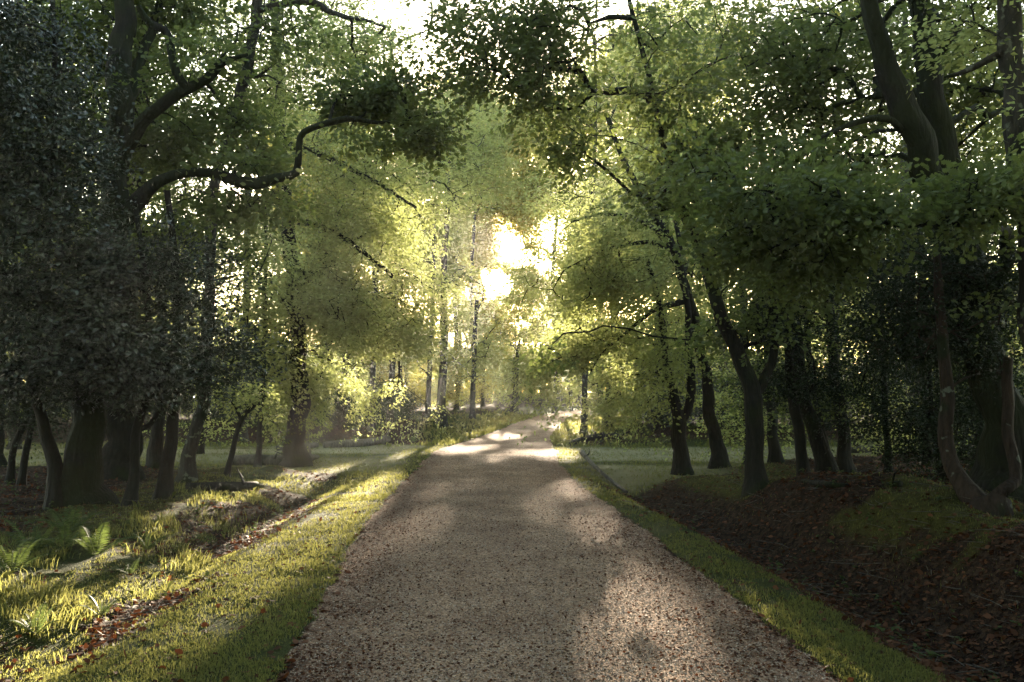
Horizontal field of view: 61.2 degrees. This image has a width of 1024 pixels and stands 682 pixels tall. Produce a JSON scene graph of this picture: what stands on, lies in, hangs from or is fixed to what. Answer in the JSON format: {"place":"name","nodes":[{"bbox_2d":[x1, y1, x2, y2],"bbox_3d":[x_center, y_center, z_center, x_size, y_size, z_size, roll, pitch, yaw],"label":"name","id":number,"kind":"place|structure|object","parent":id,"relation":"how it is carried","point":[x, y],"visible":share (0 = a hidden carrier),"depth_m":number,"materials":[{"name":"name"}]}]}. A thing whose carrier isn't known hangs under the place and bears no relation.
{"place":"outdoors","nodes":[
{"label":"outdoors","id":0,"kind":"place"},
{"bbox_2d":[0,392,1023,681],"bbox_3d":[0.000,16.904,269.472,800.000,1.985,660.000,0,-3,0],"label":"ground","id":1,"kind":"structure","parent":0,"point":[498,440],"depth_m":8.26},
{"bbox_2d":[0,25,57,465],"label":"oak tree","id":2,"kind":"object","parent":1,"relation":"on","point":[2,455],"visible":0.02,"depth_m":18.85,"materials":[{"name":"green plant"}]},
{"bbox_2d":[0,538,58,570],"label":"fern","id":3,"kind":"object","parent":1,"relation":"on","point":[15,554],"visible":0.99,"depth_m":7.33,"materials":[{"name":"green plant"}]},
{"bbox_2d":[4,602,61,633],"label":"fern","id":4,"kind":"object","parent":1,"relation":"on","point":[33,625],"visible":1,"depth_m":6.17,"materials":[{"name":"green plant"}]},
{"bbox_2d":[0,273,70,482],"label":"holly tree","id":5,"kind":"object","parent":1,"relation":"on","point":[10,474],"visible":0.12,"depth_m":14.87,"materials":[{"name":"green plant"}]},
{"bbox_2d":[0,518,81,550],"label":"fern","id":6,"kind":"object","parent":1,"relation":"on","point":[43,543],"visible":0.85,"depth_m":8.34,"materials":[{"name":"green plant"}]},
{"bbox_2d":[5,248,77,449],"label":"woodland tree","id":7,"kind":"object","parent":1,"relation":"on","point":[10,435],"visible":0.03,"depth_m":24.68,"materials":[{"name":"green plant"}]},
{"bbox_2d":[0,258,121,485],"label":"holly tree","id":8,"kind":"object","parent":1,"relation":"on","point":[22,473],"visible":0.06,"depth_m":14.36,"materials":[{"name":"green plant"}]},
{"bbox_2d":[30,525,97,549],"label":"fern","id":9,"kind":"object","parent":1,"relation":"on","point":[66,537],"visible":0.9,"depth_m":8.47,"materials":[{"name":"green plant"}]},
{"bbox_2d":[29,505,109,530],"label":"fern","id":10,"kind":"object","parent":1,"relation":"on","point":[75,521],"visible":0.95,"depth_m":9.38,"materials":[{"name":"green plant"}]},
{"bbox_2d":[0,0,161,509],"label":"holly tree","id":11,"kind":"object","parent":1,"relation":"on","point":[23,184],"visible":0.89,"depth_m":10.01,"materials":[{"name":"green plant"}]},
{"bbox_2d":[70,594,126,614],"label":"fern","id":12,"kind":"object","parent":1,"relation":"on","point":[103,609],"visible":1,"depth_m":6.88,"materials":[{"name":"green plant"}]},
{"bbox_2d":[0,0,200,284],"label":"woodland tree","id":13,"kind":"object","parent":1,"relation":"on","point":[95,172],"visible":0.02,"depth_m":21.74,"materials":[{"name":"green plant"}]},
{"bbox_2d":[67,521,146,554],"bbox_3d":[-3.889,1.874,8.311,0.714,0.338,0.534,2,-4,-31],"label":"fern","id":14,"kind":"object","parent":1,"relation":"on","point":[91,541],"visible":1,"depth_m":8.23,"materials":[{"name":"green plant"}]},
{"bbox_2d":[10,204,225,505],"bbox_3d":[-4.912,0.282,10.938,2.400,4.012,3.111,0,-3,0],"label":"holly tree","id":15,"kind":"object","parent":1,"relation":"on","point":[149,346],"visible":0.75,"depth_m":10.64,"materials":[{"name":"green plant"}]},
{"bbox_2d":[1,82,242,315],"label":"woodland tree","id":16,"kind":"object","parent":1,"relation":"on","point":[90,233],"visible":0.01,"depth_m":18.01,"materials":[{"name":"green plant"}]},
{"bbox_2d":[103,556,142,573],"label":"fern","id":17,"kind":"object","parent":1,"relation":"on","point":[127,569],"visible":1,"depth_m":8.04,"materials":[{"name":"green plant"}]},
{"bbox_2d":[1,0,273,481],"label":"oak tree","id":18,"kind":"object","parent":1,"relation":"on","point":[116,454],"visible":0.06,"depth_m":14.95,"materials":[{"name":"green plant"}]},
{"bbox_2d":[133,534,174,549],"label":"fern","id":19,"kind":"object","parent":1,"relation":"on","point":[155,542],"visible":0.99,"depth_m":8.95,"materials":[{"name":"green plant"}]},
{"bbox_2d":[84,76,250,468],"bbox_3d":[-7.352,-1.260,18.092,3.771,8.169,3.664,0,-3,0],"label":"oak tree","id":20,"kind":"object","parent":1,"relation":"on","point":[154,451],"visible":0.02,"depth_m":17.81,"materials":[{"name":"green plant"}]},
{"bbox_2d":[63,190,293,499],"bbox_3d":[-4.463,0.210,12.130,2.568,4.374,3.429,0,-3,0],"label":"holly tree","id":21,"kind":"object","parent":1,"relation":"on","point":[164,488],"visible":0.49,"depth_m":11.98,"materials":[{"name":"green plant"}]},
{"bbox_2d":[64,129,309,416],"bbox_3d":[-10.541,-1.381,24.692,10.575,9.225,9.967,0,-3,5],"label":"woodland tree","id":22,"kind":"object","parent":1,"relation":"on","point":[229,244],"visible":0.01,"depth_m":23.68,"materials":[{"name":"green plant"}]},
{"bbox_2d":[165,375,250,423],"bbox_3d":[-12.659,2.072,35.972,4.775,3.298,5.185,2,-4,-29],"label":"shrub","id":23,"kind":"object","parent":1,"relation":"on","point":[184,411],"visible":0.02,"depth_m":36.11,"materials":[{"name":"green plant"}]},
{"bbox_2d":[139,237,284,453],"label":"oak tree","id":24,"kind":"object","parent":1,"relation":"on","point":[201,447],"visible":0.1,"depth_m":22.87,"materials":[{"name":"green plant"}]},
{"bbox_2d":[185,469,259,491],"bbox_3d":[-4.560,2.207,13.726,1.185,0.411,0.424,2,-4,-32],"label":"fallen log","id":25,"kind":"object","parent":1,"relation":"on","point":[242,485],"visible":0.81,"depth_m":13.74,"materials":[{"name":"brown wood"}]},
{"bbox_2d":[182,377,293,476],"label":"beech sapling","id":26,"kind":"object","parent":1,"relation":"on","point":[227,469],"visible":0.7,"depth_m":15.26,"materials":[{"name":"green plant"}]},
{"bbox_2d":[4,0,472,506],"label":"oak tree","id":27,"kind":"object","parent":1,"relation":"on","point":[387,100],"visible":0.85,"depth_m":12.01,"materials":[{"name":"green plant"}]},
{"bbox_2d":[75,0,406,442],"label":"beech tree","id":28,"kind":"object","parent":1,"relation":"on","point":[244,436],"visible":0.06,"depth_m":26.79,"materials":[{"name":"green plant"}]},
{"bbox_2d":[211,369,290,429],"bbox_3d":[-9.338,2.072,30.429,3.258,2.449,3.792,-1,-4,23],"label":"shrub","id":29,"kind":"object","parent":1,"relation":"on","point":[224,409],"visible":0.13,"depth_m":30.35,"materials":[{"name":"green plant"}]},
{"bbox_2d":[217,175,312,467],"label":"birch tree","id":30,"kind":"object","parent":1,"relation":"on","point":[258,459],"visible":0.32,"depth_m":18.66,"materials":[{"name":"green plant"}]},
{"bbox_2d":[232,431,319,465],"bbox_3d":[-5.115,2.454,19.519,2.188,0.857,1.186,3,-4,-38],"label":"fallen log","id":31,"kind":"object","parent":1,"relation":"on","point":[274,460],"visible":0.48,"depth_m":19.18,"materials":[{"name":"brown wood"}]},
{"bbox_2d":[133,0,442,482],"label":"beech tree","id":32,"kind":"object","parent":1,"relation":"on","point":[187,472],"visible":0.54,"depth_m":14.84,"materials":[{"name":"green plant"}]},
{"bbox_2d":[286,298,368,400],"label":"woodland tree","id":33,"kind":"object","parent":1,"relation":"on","point":[323,346],"visible":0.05,"depth_m":40.88,"materials":[{"name":"green plant"}]},
{"bbox_2d":[253,105,410,352],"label":"tall tree","id":34,"kind":"object","parent":1,"relation":"on","point":[302,174],"visible":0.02,"depth_m":50.52,"materials":[{"name":"green plant"}]},
{"bbox_2d":[259,67,405,427],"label":"beech tree","id":35,"kind":"object","parent":1,"relation":"on","point":[318,132],"visible":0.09,"depth_m":32.95,"materials":[{"name":"green plant"}]},
{"bbox_2d":[220,203,452,415],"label":"woodland tree","id":36,"kind":"object","parent":1,"relation":"on","point":[362,363],"visible":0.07,"depth_m":39.15,"materials":[{"name":"green plant"}]},
{"bbox_2d":[305,388,380,430],"bbox_3d":[-5.992,2.353,30.413,2.926,2.189,2.981,-2,-4,26],"label":"shrub","id":37,"kind":"object","parent":1,"relation":"on","point":[341,412],"visible":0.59,"depth_m":29.97,"materials":[{"name":"green plant"}]},
{"bbox_2d":[323,418,393,447],"bbox_3d":[-4.597,2.887,26.016,0.538,1.081,2.349,-3,-5,44],"label":"fallen log","id":38,"kind":"object","parent":1,"relation":"on","point":[357,443],"visible":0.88,"depth_m":25.72,"materials":[{"name":"brown wood"}]},
{"bbox_2d":[215,0,506,466],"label":"beech tree","id":39,"kind":"object","parent":1,"relation":"on","point":[302,383],"visible":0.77,"depth_m":18.44,"materials":[{"name":"green plant"}]},
{"bbox_2d":[356,377,414,425],"bbox_3d":[-5.408,2.530,34.521,2.986,2.193,2.931,-1,-4,23],"label":"shrub","id":40,"kind":"object","parent":1,"relation":"on","point":[385,403],"visible":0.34,"depth_m":34.17,"materials":[{"name":"green plant"}]},
{"bbox_2d":[309,79,465,425],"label":"beech tree","id":41,"kind":"object","parent":1,"relation":"on","point":[391,374],"visible":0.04,"depth_m":33.89,"materials":[{"name":"green plant"}]},
{"bbox_2d":[358,373,433,421],"bbox_3d":[-5.404,2.606,38.175,3.893,2.859,3.821,1,-4,-16],"label":"shrub","id":42,"kind":"object","parent":1,"relation":"on","point":[409,412],"visible":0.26,"depth_m":37.87,"materials":[{"name":"green plant"}]},
{"bbox_2d":[357,326,439,413],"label":"woodland tree","id":43,"kind":"object","parent":1,"relation":"on","point":[401,377],"visible":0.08,"depth_m":46.95,"materials":[{"name":"green plant"}]},
{"bbox_2d":[364,319,436,406],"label":"woodland tree","id":44,"kind":"object","parent":1,"relation":"on","point":[405,381],"visible":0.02,"depth_m":57.02,"materials":[{"name":"green plant"}]},
{"bbox_2d":[365,190,439,418],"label":"beech tree","id":45,"kind":"object","parent":1,"relation":"on","point":[428,390],"visible":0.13,"depth_m":39.87,"materials":[{"name":"green plant"}]},
{"bbox_2d":[350,279,460,393],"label":"woodland tree","id":46,"kind":"object","parent":1,"relation":"on","point":[424,382],"visible":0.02,"depth_m":53.29,"materials":[{"name":"green plant"}]},
{"bbox_2d":[299,0,524,431],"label":"beech tree","id":47,"kind":"object","parent":1,"relation":"on","point":[373,367],"visible":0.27,"depth_m":30.35,"materials":[{"name":"green plant"}]},
{"bbox_2d":[396,306,452,401],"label":"woodland tree","id":48,"kind":"object","parent":1,"relation":"on","point":[413,380],"visible":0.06,"depth_m":62.17,"materials":[{"name":"green plant"}]},
{"bbox_2d":[339,84,516,316],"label":"tall tree","id":49,"kind":"object","parent":1,"relation":"on","point":[493,156],"visible":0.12,"depth_m":54.39,"materials":[{"name":"green plant"}]},
{"bbox_2d":[358,85,516,428],"bbox_3d":[-3.017,-3.662,35.578,6.595,14.751,8.125,0,-3,0],"label":"beech tree","id":50,"kind":"object","parent":1,"relation":"on","point":[441,394],"visible":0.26,"depth_m":35.87,"materials":[{"name":"green plant"}]},
{"bbox_2d":[414,335,470,406],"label":"woodland tree","id":51,"kind":"object","parent":1,"relation":"on","point":[449,393],"visible":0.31,"depth_m":53.81,"materials":[{"name":"green plant"}]},
{"bbox_2d":[429,311,493,407],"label":"woodland tree","id":52,"kind":"object","parent":1,"relation":"on","point":[451,334],"visible":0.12,"depth_m":71.53,"materials":[{"name":"green plant"}]},
{"bbox_2d":[409,58,530,409],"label":"tall tree","id":53,"kind":"object","parent":1,"relation":"on","point":[455,307],"visible":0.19,"depth_m":62.00,"materials":[{"name":"green plant"}]},
{"bbox_2d":[432,259,531,418],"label":"beech tree","id":54,"kind":"object","parent":1,"relation":"on","point":[472,413],"visible":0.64,"depth_m":43.91,"materials":[{"name":"green plant"}]},
{"bbox_2d":[451,324,514,406],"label":"woodland tree","id":55,"kind":"object","parent":1,"relation":"on","point":[482,388],"visible":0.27,"depth_m":77.11,"materials":[{"name":"green plant"}]},
{"bbox_2d":[443,75,553,405],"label":"tall tree","id":56,"kind":"object","parent":1,"relation":"on","point":[491,242],"visible":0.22,"depth_m":78.47,"materials":[{"name":"green plant"}]},
{"bbox_2d":[0,409,1023,681],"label":"grass","id":57,"kind":"structure","parent":1,"relation":"on","point":[18,599],"depth_m":7.54,"materials":[{"name":"green plant"}]},
{"bbox_2d":[0,459,1023,681],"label":"seedlings","id":58,"kind":"object","parent":1,"relation":"on","point":[1020,573],"visible":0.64,"depth_m":8.36,"materials":[{"name":"green plant"}]},
{"bbox_2d":[464,312,559,412],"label":"beech tree","id":59,"kind":"object","parent":1,"relation":"on","point":[514,401],"visible":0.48,"depth_m":61.77,"materials":[{"name":"green plant"}]},
{"bbox_2d":[0,427,1023,681],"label":"fallen leaves","id":60,"kind":"object","parent":1,"relation":"on","point":[866,625],"depth_m":7.03,"materials":[{"name":"brown plant"}]},
{"bbox_2d":[458,104,569,408],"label":"tall tree","id":61,"kind":"object","parent":1,"relation":"on","point":[512,215],"visible":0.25,"depth_m":70.06,"materials":[{"name":"green plant"}]},
{"bbox_2d":[486,322,549,405],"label":"woodland tree","id":62,"kind":"object","parent":1,"relation":"on","point":[502,378],"visible":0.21,"depth_m":82.56,"materials":[{"name":"green plant"}]},
{"bbox_2d":[32,284,1022,398],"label":"wood","id":63,"kind":"object","parent":1,"relation":"on","point":[563,379],"depth_m":116.28,"materials":[{"name":"green plant"}]},
{"bbox_2d":[485,277,581,407],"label":"tall tree","id":64,"kind":"object","parent":1,"relation":"on","point":[577,400],"visible":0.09,"depth_m":87.54,"materials":[{"name":"green plant"}]},
{"bbox_2d":[510,332,566,404],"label":"woodland tree","id":65,"kind":"object","parent":1,"relation":"on","point":[541,400],"visible":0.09,"depth_m":91.72,"materials":[{"name":"green plant"}]},
{"bbox_2d":[488,93,595,410],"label":"tall tree","id":66,"kind":"object","parent":1,"relation":"on","point":[534,241],"visible":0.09,"depth_m":75.32,"materials":[{"name":"green plant"}]},
{"bbox_2d":[482,78,618,413],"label":"tall tree","id":67,"kind":"object","parent":1,"relation":"on","point":[524,270],"visible":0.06,"depth_m":65.89,"materials":[{"name":"green plant"}]},
{"bbox_2d":[535,299,622,418],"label":"beech tree","id":68,"kind":"object","parent":1,"relation":"on","point":[576,344],"visible":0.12,"depth_m":51.67,"materials":[{"name":"green plant"}]},
{"bbox_2d":[460,114,731,468],"bbox_3d":[2.217,-0.837,17.394,6.656,7.222,4.372,2,-4,-36],"label":"beech tree","id":69,"kind":"object","parent":1,"relation":"on","point":[619,239],"visible":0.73,"depth_m":16.64,"materials":[{"name":"green plant"}]},
{"bbox_2d":[568,425,634,444],"bbox_3d":[2.662,2.978,26.980,2.175,0.847,1.015,1,-3,-12],"label":"fallen log","id":70,"kind":"object","parent":1,"relation":"on","point":[593,438],"visible":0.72,"depth_m":27.01,"materials":[{"name":"brown wood"}]},
{"bbox_2d":[482,0,736,434],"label":"beech tree","id":71,"kind":"object","parent":1,"relation":"on","point":[584,391],"visible":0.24,"depth_m":32.85,"materials":[{"name":"green plant"}]},
{"bbox_2d":[526,22,704,413],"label":"tall tree","id":72,"kind":"object","parent":1,"relation":"on","point":[607,100],"visible":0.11,"depth_m":57.42,"materials":[{"name":"green plant"}]},
{"bbox_2d":[524,220,723,475],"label":"beech tree","id":73,"kind":"object","parent":1,"relation":"on","point":[681,461],"visible":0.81,"depth_m":16.76,"materials":[{"name":"green plant"}]},
{"bbox_2d":[552,96,698,426],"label":"beech tree","id":74,"kind":"object","parent":1,"relation":"on","point":[591,384],"visible":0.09,"depth_m":37.30,"materials":[{"name":"green plant"}]},
{"bbox_2d":[405,0,855,496],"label":"oak tree","id":75,"kind":"object","parent":1,"relation":"on","point":[531,24],"visible":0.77,"depth_m":11.53,"materials":[{"name":"green plant"}]},
{"bbox_2d":[584,189,732,433],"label":"beech tree","id":76,"kind":"object","parent":1,"relation":"on","point":[650,425],"visible":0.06,"depth_m":32.67,"materials":[{"name":"green plant"}]},
{"bbox_2d":[599,0,761,367],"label":"tall tree","id":77,"kind":"object","parent":1,"relation":"on","point":[675,20],"depth_m":59.04,"materials":[{"name":"green plant"}]},
{"bbox_2d":[628,343,765,431],"bbox_3d":[6.232,1.607,28.882,4.868,3.362,5.285,0,-3,0],"label":"shrub","id":78,"kind":"object","parent":1,"relation":"on","point":[699,412],"visible":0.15,"depth_m":28.18,"materials":[{"name":"green plant"}]},
{"bbox_2d":[579,171,852,428],"bbox_3d":[7.641,-1.508,32.679,10.379,10.298,12.026,3,-4,-41],"label":"woodland tree","id":79,"kind":"object","parent":1,"relation":"on","point":[680,332],"visible":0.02,"depth_m":32.79,"materials":[{"name":"green plant"}]},
{"bbox_2d":[668,256,808,464],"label":"beech tree","id":80,"kind":"object","parent":1,"relation":"on","point":[718,396],"visible":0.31,"depth_m":19.40,"materials":[{"name":"green plant"}]},
{"bbox_2d":[695,187,826,462],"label":"oak tree","id":81,"kind":"object","parent":1,"relation":"on","point":[775,454],"visible":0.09,"depth_m":17.33,"materials":[{"name":"green plant"}]},
{"bbox_2d":[706,163,868,476],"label":"holly tree","id":82,"kind":"object","parent":1,"relation":"on","point":[801,455],"visible":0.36,"depth_m":12.70,"materials":[{"name":"green plant"}]},
{"bbox_2d":[724,136,880,472],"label":"holly tree","id":83,"kind":"object","parent":1,"relation":"on","point":[820,448],"visible":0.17,"depth_m":13.60,"materials":[{"name":"green plant"}]},
{"bbox_2d":[583,0,1023,454],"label":"woodland tree","id":84,"kind":"object","parent":1,"relation":"on","point":[904,22],"visible":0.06,"depth_m":20.29,"materials":[{"name":"green plant"}]},
{"bbox_2d":[678,178,929,429],"bbox_3d":[11.321,-1.439,31.908,9.826,9.907,12.770,-2,-4,34],"label":"woodland tree","id":85,"kind":"object","parent":1,"relation":"on","point":[803,327],"visible":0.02,"depth_m":31.34,"materials":[{"name":"green plant"}]},
{"bbox_2d":[711,203,902,447],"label":"oak tree","id":86,"kind":"object","parent":1,"relation":"on","point":[820,415],"visible":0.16,"depth_m":14.74,"materials":[{"name":"green plant"}]},
{"bbox_2d":[726,1,917,473],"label":"oak tree","id":87,"kind":"object","parent":1,"relation":"on","point":[844,461],"visible":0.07,"depth_m":14.26,"materials":[{"name":"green plant"}]},
{"bbox_2d":[776,378,873,430],"bbox_3d":[9.952,1.832,28.471,4.485,2.897,3.854,1,-4,-18],"label":"shrub","id":88,"kind":"object","parent":1,"relation":"on","point":[826,429],"visible":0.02,"depth_m":28.04,"materials":[{"name":"green plant"}]},
{"bbox_2d":[639,0,1023,503],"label":"oak tree","id":89,"kind":"object","parent":1,"relation":"on","point":[947,190],"visible":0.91,"depth_m":8.94,"materials":[{"name":"green plant"}]},
{"bbox_2d":[672,0,1005,429],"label":"beech tree","id":90,"kind":"object","parent":1,"relation":"on","point":[766,15],"visible":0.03,"depth_m":27.71,"materials":[{"name":"green plant"}]},
{"bbox_2d":[800,467,902,487],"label":"fallen branch","id":91,"kind":"object","parent":1,"relation":"on","point":[829,484],"visible":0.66,"depth_m":9.97,"materials":[{"name":"brown wood"}]},
{"bbox_2d":[712,0,1017,433],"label":"woodland tree","id":92,"kind":"object","parent":1,"relation":"on","point":[890,150],"depth_m":25.34,"materials":[{"name":"green plant"}]},
{"bbox_2d":[851,440,902,452],"bbox_3d":[8.071,2.510,20.444,1.502,0.514,7.460,-2,-4,36],"label":"fallen log","id":93,"kind":"object","parent":1,"relation":"on","point":[862,450],"visible":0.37,"depth_m":21.26,"materials":[{"name":"brown wood"}]},
{"bbox_2d":[800,227,965,473],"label":"holly tree","id":94,"kind":"object","parent":1,"relation":"on","point":[883,382],"visible":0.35,"depth_m":12.68,"materials":[{"name":"green plant"}]},
{"bbox_2d":[801,227,1023,517],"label":"holly tree","id":95,"kind":"object","parent":1,"relation":"on","point":[996,501],"visible":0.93,"depth_m":9.07,"materials":[{"name":"green plant"}]},
{"bbox_2d":[850,199,999,466],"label":"holly tree","id":96,"kind":"object","parent":1,"relation":"on","point":[927,460],"visible":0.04,"depth_m":14.72,"materials":[{"name":"green plant"}]},
{"bbox_2d":[835,251,1017,455],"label":"beech tree","id":97,"kind":"object","parent":1,"relation":"on","point":[872,437],"visible":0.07,"depth_m":18.92,"materials":[{"name":"green plant"}]},
{"bbox_2d":[843,289,1016,481],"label":"holly tree","id":98,"kind":"object","parent":1,"relation":"on","point":[910,425],"visible":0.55,"depth_m":11.93,"materials":[{"name":"green plant"}]},
{"bbox_2d":[842,145,1023,450],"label":"woodland tree","id":99,"kind":"object","parent":1,"relation":"on","point":[963,364],"visible":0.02,"depth_m":22.01,"materials":[{"name":"green plant"}]},
{"bbox_2d":[845,0,1023,284],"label":"woodland tree","id":100,"kind":"object","parent":1,"relation":"on","point":[967,126],"visible":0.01,"depth_m":20.67,"materials":[{"name":"green plant"}]},
{"bbox_2d":[884,127,1023,467],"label":"oak tree","id":101,"kind":"object","parent":1,"relation":"on","point":[980,157],"visible":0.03,"depth_m":15.24,"materials":[{"name":"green plant"}]},
{"bbox_2d":[885,0,1023,514],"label":"beech tree","id":102,"kind":"object","parent":1,"relation":"on","point":[1005,48],"visible":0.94,"depth_m":8.36,"materials":[{"name":"green plant"}]},
{"bbox_2d":[910,252,1023,468],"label":"holly tree","id":103,"kind":"object","parent":1,"relation":"on","point":[1017,382],"visible":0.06,"depth_m":11.93,"materials":[{"name":"green plant"}]},
{"bbox_2d":[2,0,1023,372],"label":"sky","id":104,"kind":"structure","parent":0,"point":[493,281],"materials":[{"name":"white"}]},
{"bbox_2d":[284,456,835,681],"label":"gravel","id":105,"kind":"structure","parent":0,"point":[541,622],"depth_m":6.52,"materials":[{"name":"grey gravel"}]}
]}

